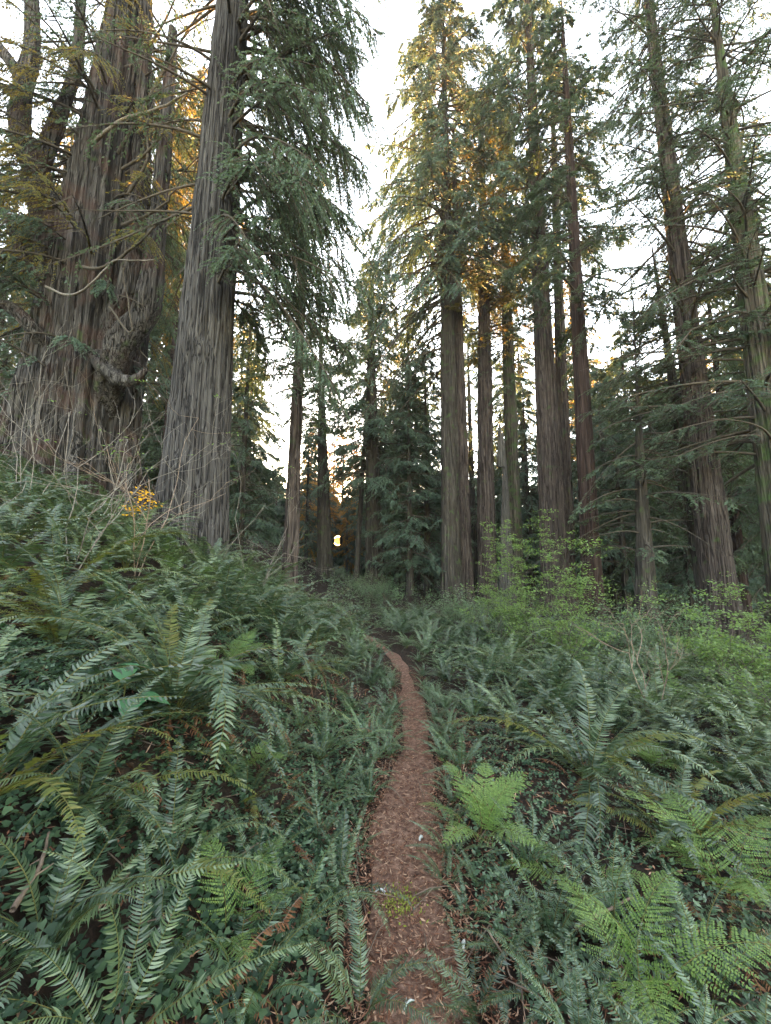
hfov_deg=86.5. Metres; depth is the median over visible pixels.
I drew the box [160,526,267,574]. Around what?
sword fern
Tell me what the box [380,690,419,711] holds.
deer fern
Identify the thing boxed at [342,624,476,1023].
path
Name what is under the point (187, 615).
sword fern
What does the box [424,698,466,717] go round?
deer fern
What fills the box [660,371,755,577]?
conifer
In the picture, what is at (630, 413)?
conifer
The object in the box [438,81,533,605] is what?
redwood
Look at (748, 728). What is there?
sword fern
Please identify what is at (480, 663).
sword fern
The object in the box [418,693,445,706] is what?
deer fern
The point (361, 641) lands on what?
deer fern
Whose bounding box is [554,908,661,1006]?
dead fern
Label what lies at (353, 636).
deer fern
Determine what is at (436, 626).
sword fern
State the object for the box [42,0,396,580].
redwood
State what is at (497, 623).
sword fern
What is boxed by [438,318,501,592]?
conifer
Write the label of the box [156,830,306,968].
lady fern
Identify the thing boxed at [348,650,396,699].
sword fern
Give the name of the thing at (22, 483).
sword fern
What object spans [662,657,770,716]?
sword fern
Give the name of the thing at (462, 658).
deer fern
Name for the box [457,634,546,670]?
sword fern
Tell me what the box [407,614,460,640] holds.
sword fern
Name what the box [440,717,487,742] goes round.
dead fern
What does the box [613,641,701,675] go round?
sword fern
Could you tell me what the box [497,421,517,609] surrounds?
snag
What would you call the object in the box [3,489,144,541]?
sword fern
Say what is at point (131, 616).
sword fern
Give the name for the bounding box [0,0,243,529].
ancient redwood
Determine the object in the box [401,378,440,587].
conifer
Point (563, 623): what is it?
huckleberry shrub
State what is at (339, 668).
sword fern
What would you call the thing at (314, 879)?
deer fern
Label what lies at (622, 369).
conifer
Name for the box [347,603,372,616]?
sword fern
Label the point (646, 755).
lady fern
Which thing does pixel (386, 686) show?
deer fern
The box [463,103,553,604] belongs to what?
redwood
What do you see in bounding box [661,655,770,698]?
sword fern
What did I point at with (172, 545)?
lady fern
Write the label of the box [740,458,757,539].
conifer
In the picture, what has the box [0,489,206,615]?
sword fern
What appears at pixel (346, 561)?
conifer
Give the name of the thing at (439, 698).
deer fern
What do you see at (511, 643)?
sword fern
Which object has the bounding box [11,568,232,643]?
sword fern
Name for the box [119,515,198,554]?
sword fern
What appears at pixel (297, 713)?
deer fern
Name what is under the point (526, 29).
redwood
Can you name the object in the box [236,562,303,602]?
sword fern
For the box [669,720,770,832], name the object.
sword fern
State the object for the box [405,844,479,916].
deer fern
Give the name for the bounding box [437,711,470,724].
deer fern
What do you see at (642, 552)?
redwood
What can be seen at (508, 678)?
deer fern
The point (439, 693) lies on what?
deer fern
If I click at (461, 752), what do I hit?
deer fern
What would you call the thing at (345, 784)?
deer fern
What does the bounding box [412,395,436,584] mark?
conifer
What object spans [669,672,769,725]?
sword fern
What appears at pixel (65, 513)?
sword fern
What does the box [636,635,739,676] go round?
sword fern
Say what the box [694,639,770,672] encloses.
sword fern
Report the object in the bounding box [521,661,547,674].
deer fern
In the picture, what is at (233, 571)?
lady fern
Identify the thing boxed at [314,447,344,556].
conifer
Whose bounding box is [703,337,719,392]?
conifer
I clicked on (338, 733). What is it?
deer fern
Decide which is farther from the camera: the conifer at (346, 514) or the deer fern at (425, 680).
the conifer at (346, 514)
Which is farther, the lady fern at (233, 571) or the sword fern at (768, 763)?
the lady fern at (233, 571)
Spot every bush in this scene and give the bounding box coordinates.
[273,548,306,573]
[326,566,347,582]
[335,565,377,601]
[358,575,406,603]
[421,583,477,631]
[462,594,512,626]
[568,597,663,662]
[632,584,745,660]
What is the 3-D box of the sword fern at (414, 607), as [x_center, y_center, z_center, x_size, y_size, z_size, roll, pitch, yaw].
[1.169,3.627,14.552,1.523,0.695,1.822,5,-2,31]
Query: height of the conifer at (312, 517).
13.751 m
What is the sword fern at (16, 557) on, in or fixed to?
on the ground at (386, 637)
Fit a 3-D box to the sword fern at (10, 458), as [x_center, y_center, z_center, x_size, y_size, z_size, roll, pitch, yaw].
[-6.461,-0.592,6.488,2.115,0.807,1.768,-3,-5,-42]
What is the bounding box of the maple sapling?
[121,485,162,518]
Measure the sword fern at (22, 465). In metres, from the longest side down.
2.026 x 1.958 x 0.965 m
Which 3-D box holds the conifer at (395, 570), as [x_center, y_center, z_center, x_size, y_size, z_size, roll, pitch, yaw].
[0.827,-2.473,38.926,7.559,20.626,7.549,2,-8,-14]
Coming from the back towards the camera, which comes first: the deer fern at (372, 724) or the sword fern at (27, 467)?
the sword fern at (27, 467)
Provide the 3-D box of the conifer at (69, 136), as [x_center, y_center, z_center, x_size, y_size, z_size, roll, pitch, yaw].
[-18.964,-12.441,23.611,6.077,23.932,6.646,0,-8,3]
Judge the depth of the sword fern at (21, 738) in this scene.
1.50 m
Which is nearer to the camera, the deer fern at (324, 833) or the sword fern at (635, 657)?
the deer fern at (324, 833)
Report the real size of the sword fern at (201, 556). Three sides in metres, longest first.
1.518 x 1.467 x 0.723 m
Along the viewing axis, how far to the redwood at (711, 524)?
17.03 m
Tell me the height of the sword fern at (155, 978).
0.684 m
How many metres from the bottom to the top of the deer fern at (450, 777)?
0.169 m
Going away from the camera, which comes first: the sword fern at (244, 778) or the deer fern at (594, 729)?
the sword fern at (244, 778)
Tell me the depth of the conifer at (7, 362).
25.39 m
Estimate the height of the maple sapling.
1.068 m
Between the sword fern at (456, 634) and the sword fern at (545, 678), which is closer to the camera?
the sword fern at (545, 678)
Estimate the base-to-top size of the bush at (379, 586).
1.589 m
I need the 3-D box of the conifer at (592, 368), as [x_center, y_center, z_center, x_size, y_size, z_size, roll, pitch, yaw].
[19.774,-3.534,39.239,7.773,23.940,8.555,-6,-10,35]
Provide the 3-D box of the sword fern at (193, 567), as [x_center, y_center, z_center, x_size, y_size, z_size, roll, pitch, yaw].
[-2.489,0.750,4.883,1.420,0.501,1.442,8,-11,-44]
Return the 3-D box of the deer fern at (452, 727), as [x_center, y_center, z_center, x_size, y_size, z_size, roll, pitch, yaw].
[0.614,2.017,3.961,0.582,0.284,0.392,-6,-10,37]
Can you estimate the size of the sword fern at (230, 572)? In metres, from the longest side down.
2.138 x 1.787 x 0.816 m
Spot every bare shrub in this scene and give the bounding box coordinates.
[0,313,85,514]
[0,347,208,543]
[0,379,238,568]
[2,351,259,578]
[131,375,290,564]
[208,410,337,590]
[565,585,696,720]
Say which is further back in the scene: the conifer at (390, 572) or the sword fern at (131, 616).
the conifer at (390, 572)
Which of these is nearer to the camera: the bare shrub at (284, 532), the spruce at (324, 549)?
the bare shrub at (284, 532)
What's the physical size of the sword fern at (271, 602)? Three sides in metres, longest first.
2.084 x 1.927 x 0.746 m
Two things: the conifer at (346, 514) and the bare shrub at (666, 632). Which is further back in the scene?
the conifer at (346, 514)
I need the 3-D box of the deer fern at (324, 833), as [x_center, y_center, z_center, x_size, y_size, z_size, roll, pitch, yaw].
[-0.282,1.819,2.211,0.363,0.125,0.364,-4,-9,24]
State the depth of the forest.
56.65 m
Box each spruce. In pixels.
[281,323,358,582]
[304,260,439,590]
[336,349,395,584]
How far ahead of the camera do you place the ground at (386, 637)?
2.37 m
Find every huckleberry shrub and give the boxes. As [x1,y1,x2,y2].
[454,574,563,652]
[461,508,615,671]
[498,567,671,671]
[663,609,770,694]
[679,571,770,695]
[685,626,770,733]
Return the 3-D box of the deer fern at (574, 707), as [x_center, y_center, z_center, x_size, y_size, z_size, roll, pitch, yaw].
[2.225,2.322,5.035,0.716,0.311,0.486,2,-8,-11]
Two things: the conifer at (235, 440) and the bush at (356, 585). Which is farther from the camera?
the conifer at (235, 440)
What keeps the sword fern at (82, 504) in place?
on the ground at (386, 637)
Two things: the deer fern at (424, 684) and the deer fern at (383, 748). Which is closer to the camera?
the deer fern at (383, 748)
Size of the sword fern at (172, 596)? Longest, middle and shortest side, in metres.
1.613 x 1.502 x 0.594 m
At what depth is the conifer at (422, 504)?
36.16 m
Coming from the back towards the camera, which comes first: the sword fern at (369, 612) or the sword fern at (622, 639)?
the sword fern at (369, 612)
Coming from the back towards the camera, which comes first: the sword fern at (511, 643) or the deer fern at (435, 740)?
the sword fern at (511, 643)
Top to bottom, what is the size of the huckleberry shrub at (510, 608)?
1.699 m
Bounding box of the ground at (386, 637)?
[0,497,770,1023]
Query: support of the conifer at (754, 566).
on the ground at (386, 637)
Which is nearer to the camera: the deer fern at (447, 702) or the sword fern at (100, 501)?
the deer fern at (447, 702)
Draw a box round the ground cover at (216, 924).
[0,608,770,1023]
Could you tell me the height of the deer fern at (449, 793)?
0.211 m
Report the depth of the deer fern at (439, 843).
2.35 m
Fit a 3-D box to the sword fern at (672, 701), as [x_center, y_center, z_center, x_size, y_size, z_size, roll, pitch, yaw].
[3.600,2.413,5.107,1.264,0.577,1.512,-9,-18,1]
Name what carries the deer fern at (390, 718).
on the ground at (386, 637)
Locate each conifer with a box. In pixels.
[0,166,37,411]
[0,236,37,405]
[5,125,75,348]
[140,182,189,494]
[140,227,188,494]
[140,312,173,480]
[149,129,197,506]
[150,65,245,378]
[229,314,288,562]
[229,345,286,544]
[229,351,251,533]
[230,368,269,488]
[231,311,276,531]
[280,440,317,565]
[299,432,332,557]
[299,447,316,560]
[300,415,339,555]
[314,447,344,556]
[328,439,344,541]
[332,434,348,565]
[333,479,363,572]
[336,437,365,578]
[342,450,364,575]
[345,408,405,576]
[348,379,423,582]
[355,393,437,587]
[360,368,443,595]
[376,346,476,597]
[380,305,440,592]
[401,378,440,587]
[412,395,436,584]
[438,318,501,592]
[470,360,539,579]
[493,332,538,593]
[494,386,579,602]
[523,351,617,603]
[529,279,613,460]
[570,358,630,598]
[571,369,664,609]
[572,362,682,622]
[579,391,653,573]
[597,330,669,572]
[597,354,658,592]
[602,371,697,611]
[611,381,685,597]
[622,367,756,620]
[643,393,684,601]
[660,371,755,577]
[663,241,763,625]
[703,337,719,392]
[704,193,770,576]
[711,362,766,605]
[718,361,765,611]
[725,329,767,597]
[734,412,762,596]
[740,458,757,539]
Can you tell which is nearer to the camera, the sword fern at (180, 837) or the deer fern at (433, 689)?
the sword fern at (180, 837)
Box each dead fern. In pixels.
[0,563,68,588]
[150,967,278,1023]
[265,773,317,845]
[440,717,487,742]
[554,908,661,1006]
[660,890,770,1023]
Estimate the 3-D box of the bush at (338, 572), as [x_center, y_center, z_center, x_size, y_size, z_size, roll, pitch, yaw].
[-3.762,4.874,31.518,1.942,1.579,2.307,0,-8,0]
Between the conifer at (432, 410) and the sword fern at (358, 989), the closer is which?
the sword fern at (358, 989)
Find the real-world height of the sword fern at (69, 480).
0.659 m
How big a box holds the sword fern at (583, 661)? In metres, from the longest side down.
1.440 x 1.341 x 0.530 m
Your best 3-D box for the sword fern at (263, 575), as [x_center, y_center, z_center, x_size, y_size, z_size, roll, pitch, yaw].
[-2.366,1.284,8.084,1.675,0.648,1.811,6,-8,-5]
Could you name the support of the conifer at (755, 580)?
on the ground at (386, 637)
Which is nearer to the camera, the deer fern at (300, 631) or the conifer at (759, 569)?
the deer fern at (300, 631)
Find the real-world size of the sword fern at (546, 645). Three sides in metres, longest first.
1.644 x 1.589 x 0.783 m
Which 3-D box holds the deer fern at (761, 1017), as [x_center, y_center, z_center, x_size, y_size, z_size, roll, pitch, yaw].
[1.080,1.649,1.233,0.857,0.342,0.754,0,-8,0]
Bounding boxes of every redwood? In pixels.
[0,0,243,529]
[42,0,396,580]
[233,140,379,595]
[349,0,561,603]
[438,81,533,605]
[452,120,475,605]
[456,0,639,619]
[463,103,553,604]
[492,1,668,625]
[513,70,601,613]
[565,298,745,638]
[566,0,770,646]
[586,0,770,652]
[605,246,754,625]
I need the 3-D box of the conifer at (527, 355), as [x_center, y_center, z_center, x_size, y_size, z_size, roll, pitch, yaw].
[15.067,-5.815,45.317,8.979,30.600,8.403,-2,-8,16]
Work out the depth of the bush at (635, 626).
8.96 m
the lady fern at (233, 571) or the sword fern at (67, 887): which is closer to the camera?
the sword fern at (67, 887)
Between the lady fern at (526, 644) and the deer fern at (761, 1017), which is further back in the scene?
the lady fern at (526, 644)
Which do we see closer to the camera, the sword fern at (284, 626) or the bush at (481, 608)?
the sword fern at (284, 626)
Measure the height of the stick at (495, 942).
0.047 m
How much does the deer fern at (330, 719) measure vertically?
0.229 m
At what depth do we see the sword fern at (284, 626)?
4.12 m
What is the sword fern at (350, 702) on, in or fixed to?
on the ground at (386, 637)
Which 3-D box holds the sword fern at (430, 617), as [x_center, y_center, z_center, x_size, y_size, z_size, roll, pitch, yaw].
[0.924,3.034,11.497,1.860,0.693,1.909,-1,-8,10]
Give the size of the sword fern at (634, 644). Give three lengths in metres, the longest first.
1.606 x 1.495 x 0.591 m
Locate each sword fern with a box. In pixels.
[0,448,121,512]
[0,452,83,497]
[0,454,94,493]
[0,466,121,516]
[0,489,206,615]
[0,492,108,555]
[0,495,76,554]
[0,514,123,580]
[0,537,216,680]
[0,551,108,614]
[0,552,181,615]
[0,561,362,867]
[0,624,103,714]
[0,638,253,853]
[0,668,257,881]
[0,795,242,1008]
[0,830,317,1023]
[1,442,60,487]
[1,451,43,477]
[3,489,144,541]
[7,452,53,473]
[9,520,174,580]
[11,464,80,492]
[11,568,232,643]
[13,467,100,485]
[14,492,121,539]
[19,470,97,495]
[32,736,308,974]
[38,490,120,514]
[43,495,202,572]
[45,554,240,649]
[65,484,139,517]
[70,475,169,525]
[71,509,135,543]
[79,512,194,566]
[82,564,197,607]
[86,512,222,559]
[99,553,256,609]
[117,573,281,654]
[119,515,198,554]
[121,555,246,590]
[128,552,318,637]
[138,557,314,614]
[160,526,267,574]
[166,536,259,573]
[167,534,256,583]
[172,720,318,841]
[185,558,349,627]
[197,593,353,683]
[206,568,318,609]
[211,619,366,702]
[223,551,281,584]
[232,559,300,590]
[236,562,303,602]
[254,594,396,647]
[257,871,467,1023]
[277,802,415,1007]
[283,592,360,627]
[288,587,351,613]
[291,584,338,606]
[313,606,371,640]
[316,645,363,684]
[322,631,393,672]
[323,678,390,715]
[342,618,382,636]
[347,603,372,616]
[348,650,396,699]
[362,598,413,621]
[363,616,391,627]
[370,606,413,627]
[375,600,439,631]
[377,613,422,634]
[386,628,428,648]
[392,607,450,632]
[394,620,455,665]
[399,602,435,616]
[406,909,548,1023]
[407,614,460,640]
[408,601,437,619]
[410,616,451,638]
[415,607,467,627]
[415,620,471,655]
[421,654,468,683]
[423,655,464,670]
[429,625,518,668]
[433,668,517,724]
[439,645,544,688]
[441,624,477,646]
[442,614,479,635]
[442,658,739,877]
[444,627,570,679]
[445,678,603,751]
[448,608,528,646]
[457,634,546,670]
[467,609,520,631]
[469,645,617,703]
[472,662,671,758]
[478,610,532,635]
[496,644,618,696]
[498,627,539,648]
[503,615,565,639]
[506,627,580,654]
[513,638,573,663]
[519,610,565,633]
[530,641,668,706]
[540,618,628,659]
[544,649,620,679]
[553,626,628,651]
[554,679,678,733]
[557,746,770,908]
[558,655,681,720]
[560,618,611,632]
[573,645,649,674]
[578,659,768,749]
[582,651,699,697]
[585,645,660,673]
[595,621,653,651]
[600,646,664,669]
[609,643,723,679]
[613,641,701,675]
[618,698,761,773]
[620,635,658,654]
[620,684,720,738]
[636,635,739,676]
[637,696,770,793]
[638,629,675,642]
[648,625,728,658]
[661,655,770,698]
[661,687,770,760]
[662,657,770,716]
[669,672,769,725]
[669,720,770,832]
[673,659,768,688]
[673,669,770,734]
[679,664,751,690]
[688,733,770,776]
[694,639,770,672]
[698,683,770,729]
[717,851,770,951]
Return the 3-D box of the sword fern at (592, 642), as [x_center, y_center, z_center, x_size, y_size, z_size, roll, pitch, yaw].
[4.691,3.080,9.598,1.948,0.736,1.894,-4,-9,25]
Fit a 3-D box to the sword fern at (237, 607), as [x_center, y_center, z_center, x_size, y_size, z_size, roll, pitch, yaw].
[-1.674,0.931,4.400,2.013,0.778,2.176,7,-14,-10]
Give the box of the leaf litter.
[0,612,770,1023]
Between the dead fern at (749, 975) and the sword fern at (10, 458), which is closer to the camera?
the dead fern at (749, 975)
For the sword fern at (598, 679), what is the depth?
5.26 m
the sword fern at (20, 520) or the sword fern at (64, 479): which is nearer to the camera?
the sword fern at (20, 520)
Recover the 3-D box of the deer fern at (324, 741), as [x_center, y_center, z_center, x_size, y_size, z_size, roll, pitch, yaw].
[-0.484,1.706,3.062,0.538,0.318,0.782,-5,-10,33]
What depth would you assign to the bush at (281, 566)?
25.43 m
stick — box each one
[9,831,53,912]
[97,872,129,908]
[488,931,513,979]
[574,897,632,929]
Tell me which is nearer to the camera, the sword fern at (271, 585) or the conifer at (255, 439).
the sword fern at (271, 585)
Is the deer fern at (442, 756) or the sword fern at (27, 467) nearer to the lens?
the deer fern at (442, 756)
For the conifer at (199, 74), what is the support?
on the ground at (386, 637)
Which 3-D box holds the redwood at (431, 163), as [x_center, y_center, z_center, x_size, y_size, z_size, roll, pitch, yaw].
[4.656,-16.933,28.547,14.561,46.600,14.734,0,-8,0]
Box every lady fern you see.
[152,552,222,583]
[154,536,192,555]
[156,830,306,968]
[163,553,193,566]
[179,631,279,675]
[210,737,284,772]
[222,566,246,579]
[415,758,537,847]
[500,837,655,939]
[507,639,544,647]
[554,868,770,1023]
[612,682,674,706]
[617,787,770,926]
[626,731,694,773]
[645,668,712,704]
[663,657,702,678]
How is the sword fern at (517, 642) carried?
on the ground at (386, 637)
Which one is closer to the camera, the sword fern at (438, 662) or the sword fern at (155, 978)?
the sword fern at (155, 978)
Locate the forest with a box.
[8,333,758,597]
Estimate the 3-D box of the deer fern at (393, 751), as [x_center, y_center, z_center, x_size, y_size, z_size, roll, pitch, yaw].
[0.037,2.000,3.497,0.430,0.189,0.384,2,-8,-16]
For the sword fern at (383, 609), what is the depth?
13.10 m
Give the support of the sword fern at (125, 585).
on the ground at (386, 637)
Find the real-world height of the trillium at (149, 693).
0.235 m
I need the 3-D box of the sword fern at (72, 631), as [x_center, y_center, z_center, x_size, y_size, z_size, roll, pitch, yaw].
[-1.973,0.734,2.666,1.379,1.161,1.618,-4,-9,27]
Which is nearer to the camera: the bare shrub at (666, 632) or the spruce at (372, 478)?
the bare shrub at (666, 632)
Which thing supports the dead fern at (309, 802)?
on the ground at (386, 637)
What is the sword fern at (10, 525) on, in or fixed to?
on the ground at (386, 637)
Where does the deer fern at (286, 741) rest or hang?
on the ground at (386, 637)
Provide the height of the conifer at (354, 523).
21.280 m
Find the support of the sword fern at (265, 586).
on the ground at (386, 637)
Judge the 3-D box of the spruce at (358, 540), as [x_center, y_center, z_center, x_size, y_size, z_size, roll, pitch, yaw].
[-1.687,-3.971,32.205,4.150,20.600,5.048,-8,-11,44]
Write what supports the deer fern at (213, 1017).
on the ground at (386, 637)
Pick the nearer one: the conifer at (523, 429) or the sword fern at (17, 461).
the sword fern at (17, 461)
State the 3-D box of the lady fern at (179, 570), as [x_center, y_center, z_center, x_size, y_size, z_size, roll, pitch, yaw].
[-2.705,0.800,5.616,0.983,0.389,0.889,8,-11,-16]
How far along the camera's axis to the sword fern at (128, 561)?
4.89 m
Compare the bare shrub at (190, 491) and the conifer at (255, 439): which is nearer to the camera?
the bare shrub at (190, 491)
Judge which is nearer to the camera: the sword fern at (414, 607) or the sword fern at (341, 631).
the sword fern at (341, 631)
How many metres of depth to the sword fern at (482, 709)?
4.74 m
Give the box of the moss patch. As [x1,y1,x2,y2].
[368,882,431,926]
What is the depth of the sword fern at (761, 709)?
4.53 m
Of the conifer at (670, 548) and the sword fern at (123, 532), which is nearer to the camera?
the sword fern at (123, 532)
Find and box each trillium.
[102,663,149,696]
[118,691,169,737]
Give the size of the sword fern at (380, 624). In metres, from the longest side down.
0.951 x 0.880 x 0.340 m
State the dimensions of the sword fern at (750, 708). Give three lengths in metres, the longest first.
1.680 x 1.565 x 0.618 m
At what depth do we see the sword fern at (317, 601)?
8.53 m
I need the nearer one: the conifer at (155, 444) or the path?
the path
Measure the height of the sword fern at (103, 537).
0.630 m
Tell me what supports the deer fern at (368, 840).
on the ground at (386, 637)
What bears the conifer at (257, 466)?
on the ground at (386, 637)
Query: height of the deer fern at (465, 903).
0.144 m
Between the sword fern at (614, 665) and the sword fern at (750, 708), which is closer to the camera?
the sword fern at (750, 708)
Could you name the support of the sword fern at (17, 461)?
on the ground at (386, 637)
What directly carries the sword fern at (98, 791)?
on the ground at (386, 637)
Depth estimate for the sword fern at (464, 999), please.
1.53 m
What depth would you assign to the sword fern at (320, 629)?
4.98 m
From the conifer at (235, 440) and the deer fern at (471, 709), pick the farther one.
the conifer at (235, 440)
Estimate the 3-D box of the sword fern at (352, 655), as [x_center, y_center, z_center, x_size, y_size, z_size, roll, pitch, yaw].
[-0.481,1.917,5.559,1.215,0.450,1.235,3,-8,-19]
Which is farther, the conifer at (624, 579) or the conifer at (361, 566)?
the conifer at (361, 566)
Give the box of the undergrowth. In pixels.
[0,471,770,964]
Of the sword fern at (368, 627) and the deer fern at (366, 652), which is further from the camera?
the sword fern at (368, 627)
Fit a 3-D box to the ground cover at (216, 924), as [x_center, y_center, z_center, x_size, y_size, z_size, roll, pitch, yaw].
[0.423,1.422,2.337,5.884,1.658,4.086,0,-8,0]
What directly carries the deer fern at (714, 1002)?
on the ground at (386, 637)
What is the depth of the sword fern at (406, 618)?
10.31 m
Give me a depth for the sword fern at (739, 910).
1.91 m
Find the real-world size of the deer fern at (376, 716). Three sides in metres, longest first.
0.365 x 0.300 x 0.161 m
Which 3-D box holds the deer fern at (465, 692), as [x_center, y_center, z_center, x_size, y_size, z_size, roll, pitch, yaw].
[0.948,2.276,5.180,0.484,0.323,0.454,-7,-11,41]
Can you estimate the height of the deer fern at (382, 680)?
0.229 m
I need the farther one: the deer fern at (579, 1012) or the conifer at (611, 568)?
the conifer at (611, 568)
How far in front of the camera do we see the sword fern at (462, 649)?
7.83 m
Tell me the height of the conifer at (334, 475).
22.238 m
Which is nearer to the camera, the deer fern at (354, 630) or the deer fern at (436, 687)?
the deer fern at (436, 687)
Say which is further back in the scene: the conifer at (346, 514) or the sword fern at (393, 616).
the conifer at (346, 514)
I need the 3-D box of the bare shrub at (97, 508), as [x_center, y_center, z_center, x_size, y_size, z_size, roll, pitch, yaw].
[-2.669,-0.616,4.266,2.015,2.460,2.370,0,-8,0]
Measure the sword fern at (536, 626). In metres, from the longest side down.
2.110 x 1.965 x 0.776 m
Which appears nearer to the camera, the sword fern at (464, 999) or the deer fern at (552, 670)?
the sword fern at (464, 999)
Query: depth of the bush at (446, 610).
12.45 m
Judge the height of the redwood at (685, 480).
18.600 m
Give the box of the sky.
[0,0,770,544]
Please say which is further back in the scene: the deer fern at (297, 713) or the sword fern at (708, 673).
the sword fern at (708, 673)
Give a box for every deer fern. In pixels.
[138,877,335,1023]
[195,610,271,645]
[205,989,322,1023]
[210,829,376,991]
[214,802,324,877]
[257,698,325,772]
[269,785,354,866]
[271,685,336,728]
[273,614,342,646]
[279,752,378,839]
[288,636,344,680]
[288,710,375,777]
[301,695,349,736]
[305,750,388,796]
[310,715,370,750]
[310,827,372,876]
[328,790,380,831]
[330,820,381,865]
[331,700,396,759]
[337,754,397,808]
[338,628,382,655]
[339,621,381,643]
[340,746,396,788]
[341,620,367,635]
[342,741,380,781]
[352,706,396,750]
[356,728,406,761]
[362,645,386,662]
[365,715,399,735]
[366,716,414,751]
[368,636,382,650]
[369,708,392,722]
[369,730,416,760]
[370,696,410,719]
[371,664,389,676]
[374,645,386,654]
[374,694,397,707]
[376,702,405,714]
[378,668,399,684]
[378,706,404,728]
[378,716,402,731]
[380,677,393,688]
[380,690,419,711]
[387,672,403,688]
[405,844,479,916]
[407,801,495,856]
[409,651,429,661]
[409,661,441,676]
[409,679,438,699]
[412,676,430,685]
[412,687,444,701]
[414,703,473,742]
[414,718,518,779]
[417,722,460,752]
[418,678,433,688]
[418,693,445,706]
[420,700,450,723]
[421,792,470,843]
[422,640,463,666]
[422,773,473,813]
[423,684,443,697]
[423,714,447,731]
[423,718,458,749]
[424,684,457,704]
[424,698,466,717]
[424,705,446,722]
[424,737,455,763]
[430,681,445,691]
[431,724,467,745]
[431,861,503,923]
[432,686,500,722]
[432,690,463,705]
[432,761,465,789]
[434,691,457,709]
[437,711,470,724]
[438,896,559,1007]
[440,841,521,905]
[450,684,480,702]
[451,642,483,667]
[454,646,494,665]
[457,630,500,650]
[457,631,473,648]
[461,833,634,950]
[466,904,625,1023]
[479,796,585,891]
[485,674,536,709]
[488,658,550,697]
[492,676,559,721]
[495,663,527,684]
[504,937,642,1023]
[514,825,741,978]
[519,710,575,735]
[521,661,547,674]
[521,921,768,1023]
[523,972,701,1023]
[529,659,576,683]
[556,694,588,714]
[568,714,624,740]
[568,834,727,962]
[584,857,770,1023]
[635,932,770,1023]
[663,956,770,1023]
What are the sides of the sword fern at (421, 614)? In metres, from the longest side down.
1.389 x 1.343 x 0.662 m
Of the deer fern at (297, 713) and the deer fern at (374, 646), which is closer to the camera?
the deer fern at (297, 713)
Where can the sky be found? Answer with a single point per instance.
(403, 22)
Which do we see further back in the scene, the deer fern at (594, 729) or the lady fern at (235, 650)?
the deer fern at (594, 729)
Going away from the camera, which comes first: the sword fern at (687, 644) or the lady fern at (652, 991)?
the lady fern at (652, 991)
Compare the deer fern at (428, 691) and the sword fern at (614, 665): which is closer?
the deer fern at (428, 691)
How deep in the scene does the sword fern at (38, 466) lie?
9.83 m
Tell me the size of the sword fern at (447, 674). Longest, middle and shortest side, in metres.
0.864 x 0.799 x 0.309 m
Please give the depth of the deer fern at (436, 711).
4.43 m
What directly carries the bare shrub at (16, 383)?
on the ground at (386, 637)
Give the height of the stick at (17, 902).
0.054 m
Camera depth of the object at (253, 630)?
3.97 m
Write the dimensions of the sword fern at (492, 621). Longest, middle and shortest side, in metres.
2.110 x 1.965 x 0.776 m
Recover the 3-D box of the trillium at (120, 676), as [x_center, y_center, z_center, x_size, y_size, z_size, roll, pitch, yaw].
[-1.337,0.920,2.058,0.219,0.304,0.226,0,-8,0]
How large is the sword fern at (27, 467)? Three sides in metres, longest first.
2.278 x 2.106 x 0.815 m
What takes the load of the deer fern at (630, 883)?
on the ground at (386, 637)
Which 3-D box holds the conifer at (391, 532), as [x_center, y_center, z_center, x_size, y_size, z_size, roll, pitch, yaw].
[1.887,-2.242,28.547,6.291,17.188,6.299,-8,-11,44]
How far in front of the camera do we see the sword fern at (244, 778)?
2.24 m
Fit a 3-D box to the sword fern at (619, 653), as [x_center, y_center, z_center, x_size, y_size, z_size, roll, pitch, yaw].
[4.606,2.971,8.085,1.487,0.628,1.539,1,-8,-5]
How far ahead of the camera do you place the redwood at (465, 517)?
27.01 m
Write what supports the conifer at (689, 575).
on the ground at (386, 637)
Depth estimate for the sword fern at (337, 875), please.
1.93 m
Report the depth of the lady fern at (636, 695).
5.74 m
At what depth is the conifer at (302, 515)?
50.87 m
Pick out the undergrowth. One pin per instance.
(474, 861)
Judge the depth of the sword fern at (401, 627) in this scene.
9.54 m
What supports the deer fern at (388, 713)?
on the ground at (386, 637)
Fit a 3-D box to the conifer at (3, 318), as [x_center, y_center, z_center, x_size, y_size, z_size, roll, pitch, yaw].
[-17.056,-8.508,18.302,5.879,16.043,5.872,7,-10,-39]
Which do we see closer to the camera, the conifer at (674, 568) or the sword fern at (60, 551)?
the sword fern at (60, 551)
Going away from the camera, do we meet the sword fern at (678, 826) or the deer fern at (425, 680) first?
the sword fern at (678, 826)
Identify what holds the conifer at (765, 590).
on the ground at (386, 637)
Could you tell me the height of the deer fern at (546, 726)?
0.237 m
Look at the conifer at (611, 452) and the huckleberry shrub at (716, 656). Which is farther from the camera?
the conifer at (611, 452)
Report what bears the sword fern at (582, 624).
on the ground at (386, 637)
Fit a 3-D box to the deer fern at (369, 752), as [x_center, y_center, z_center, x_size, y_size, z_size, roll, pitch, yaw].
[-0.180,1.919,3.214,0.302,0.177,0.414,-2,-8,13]
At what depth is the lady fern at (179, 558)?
6.12 m
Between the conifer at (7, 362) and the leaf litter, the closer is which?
the leaf litter
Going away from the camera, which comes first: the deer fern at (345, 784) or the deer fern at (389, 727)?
the deer fern at (345, 784)
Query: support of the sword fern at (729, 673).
on the ground at (386, 637)

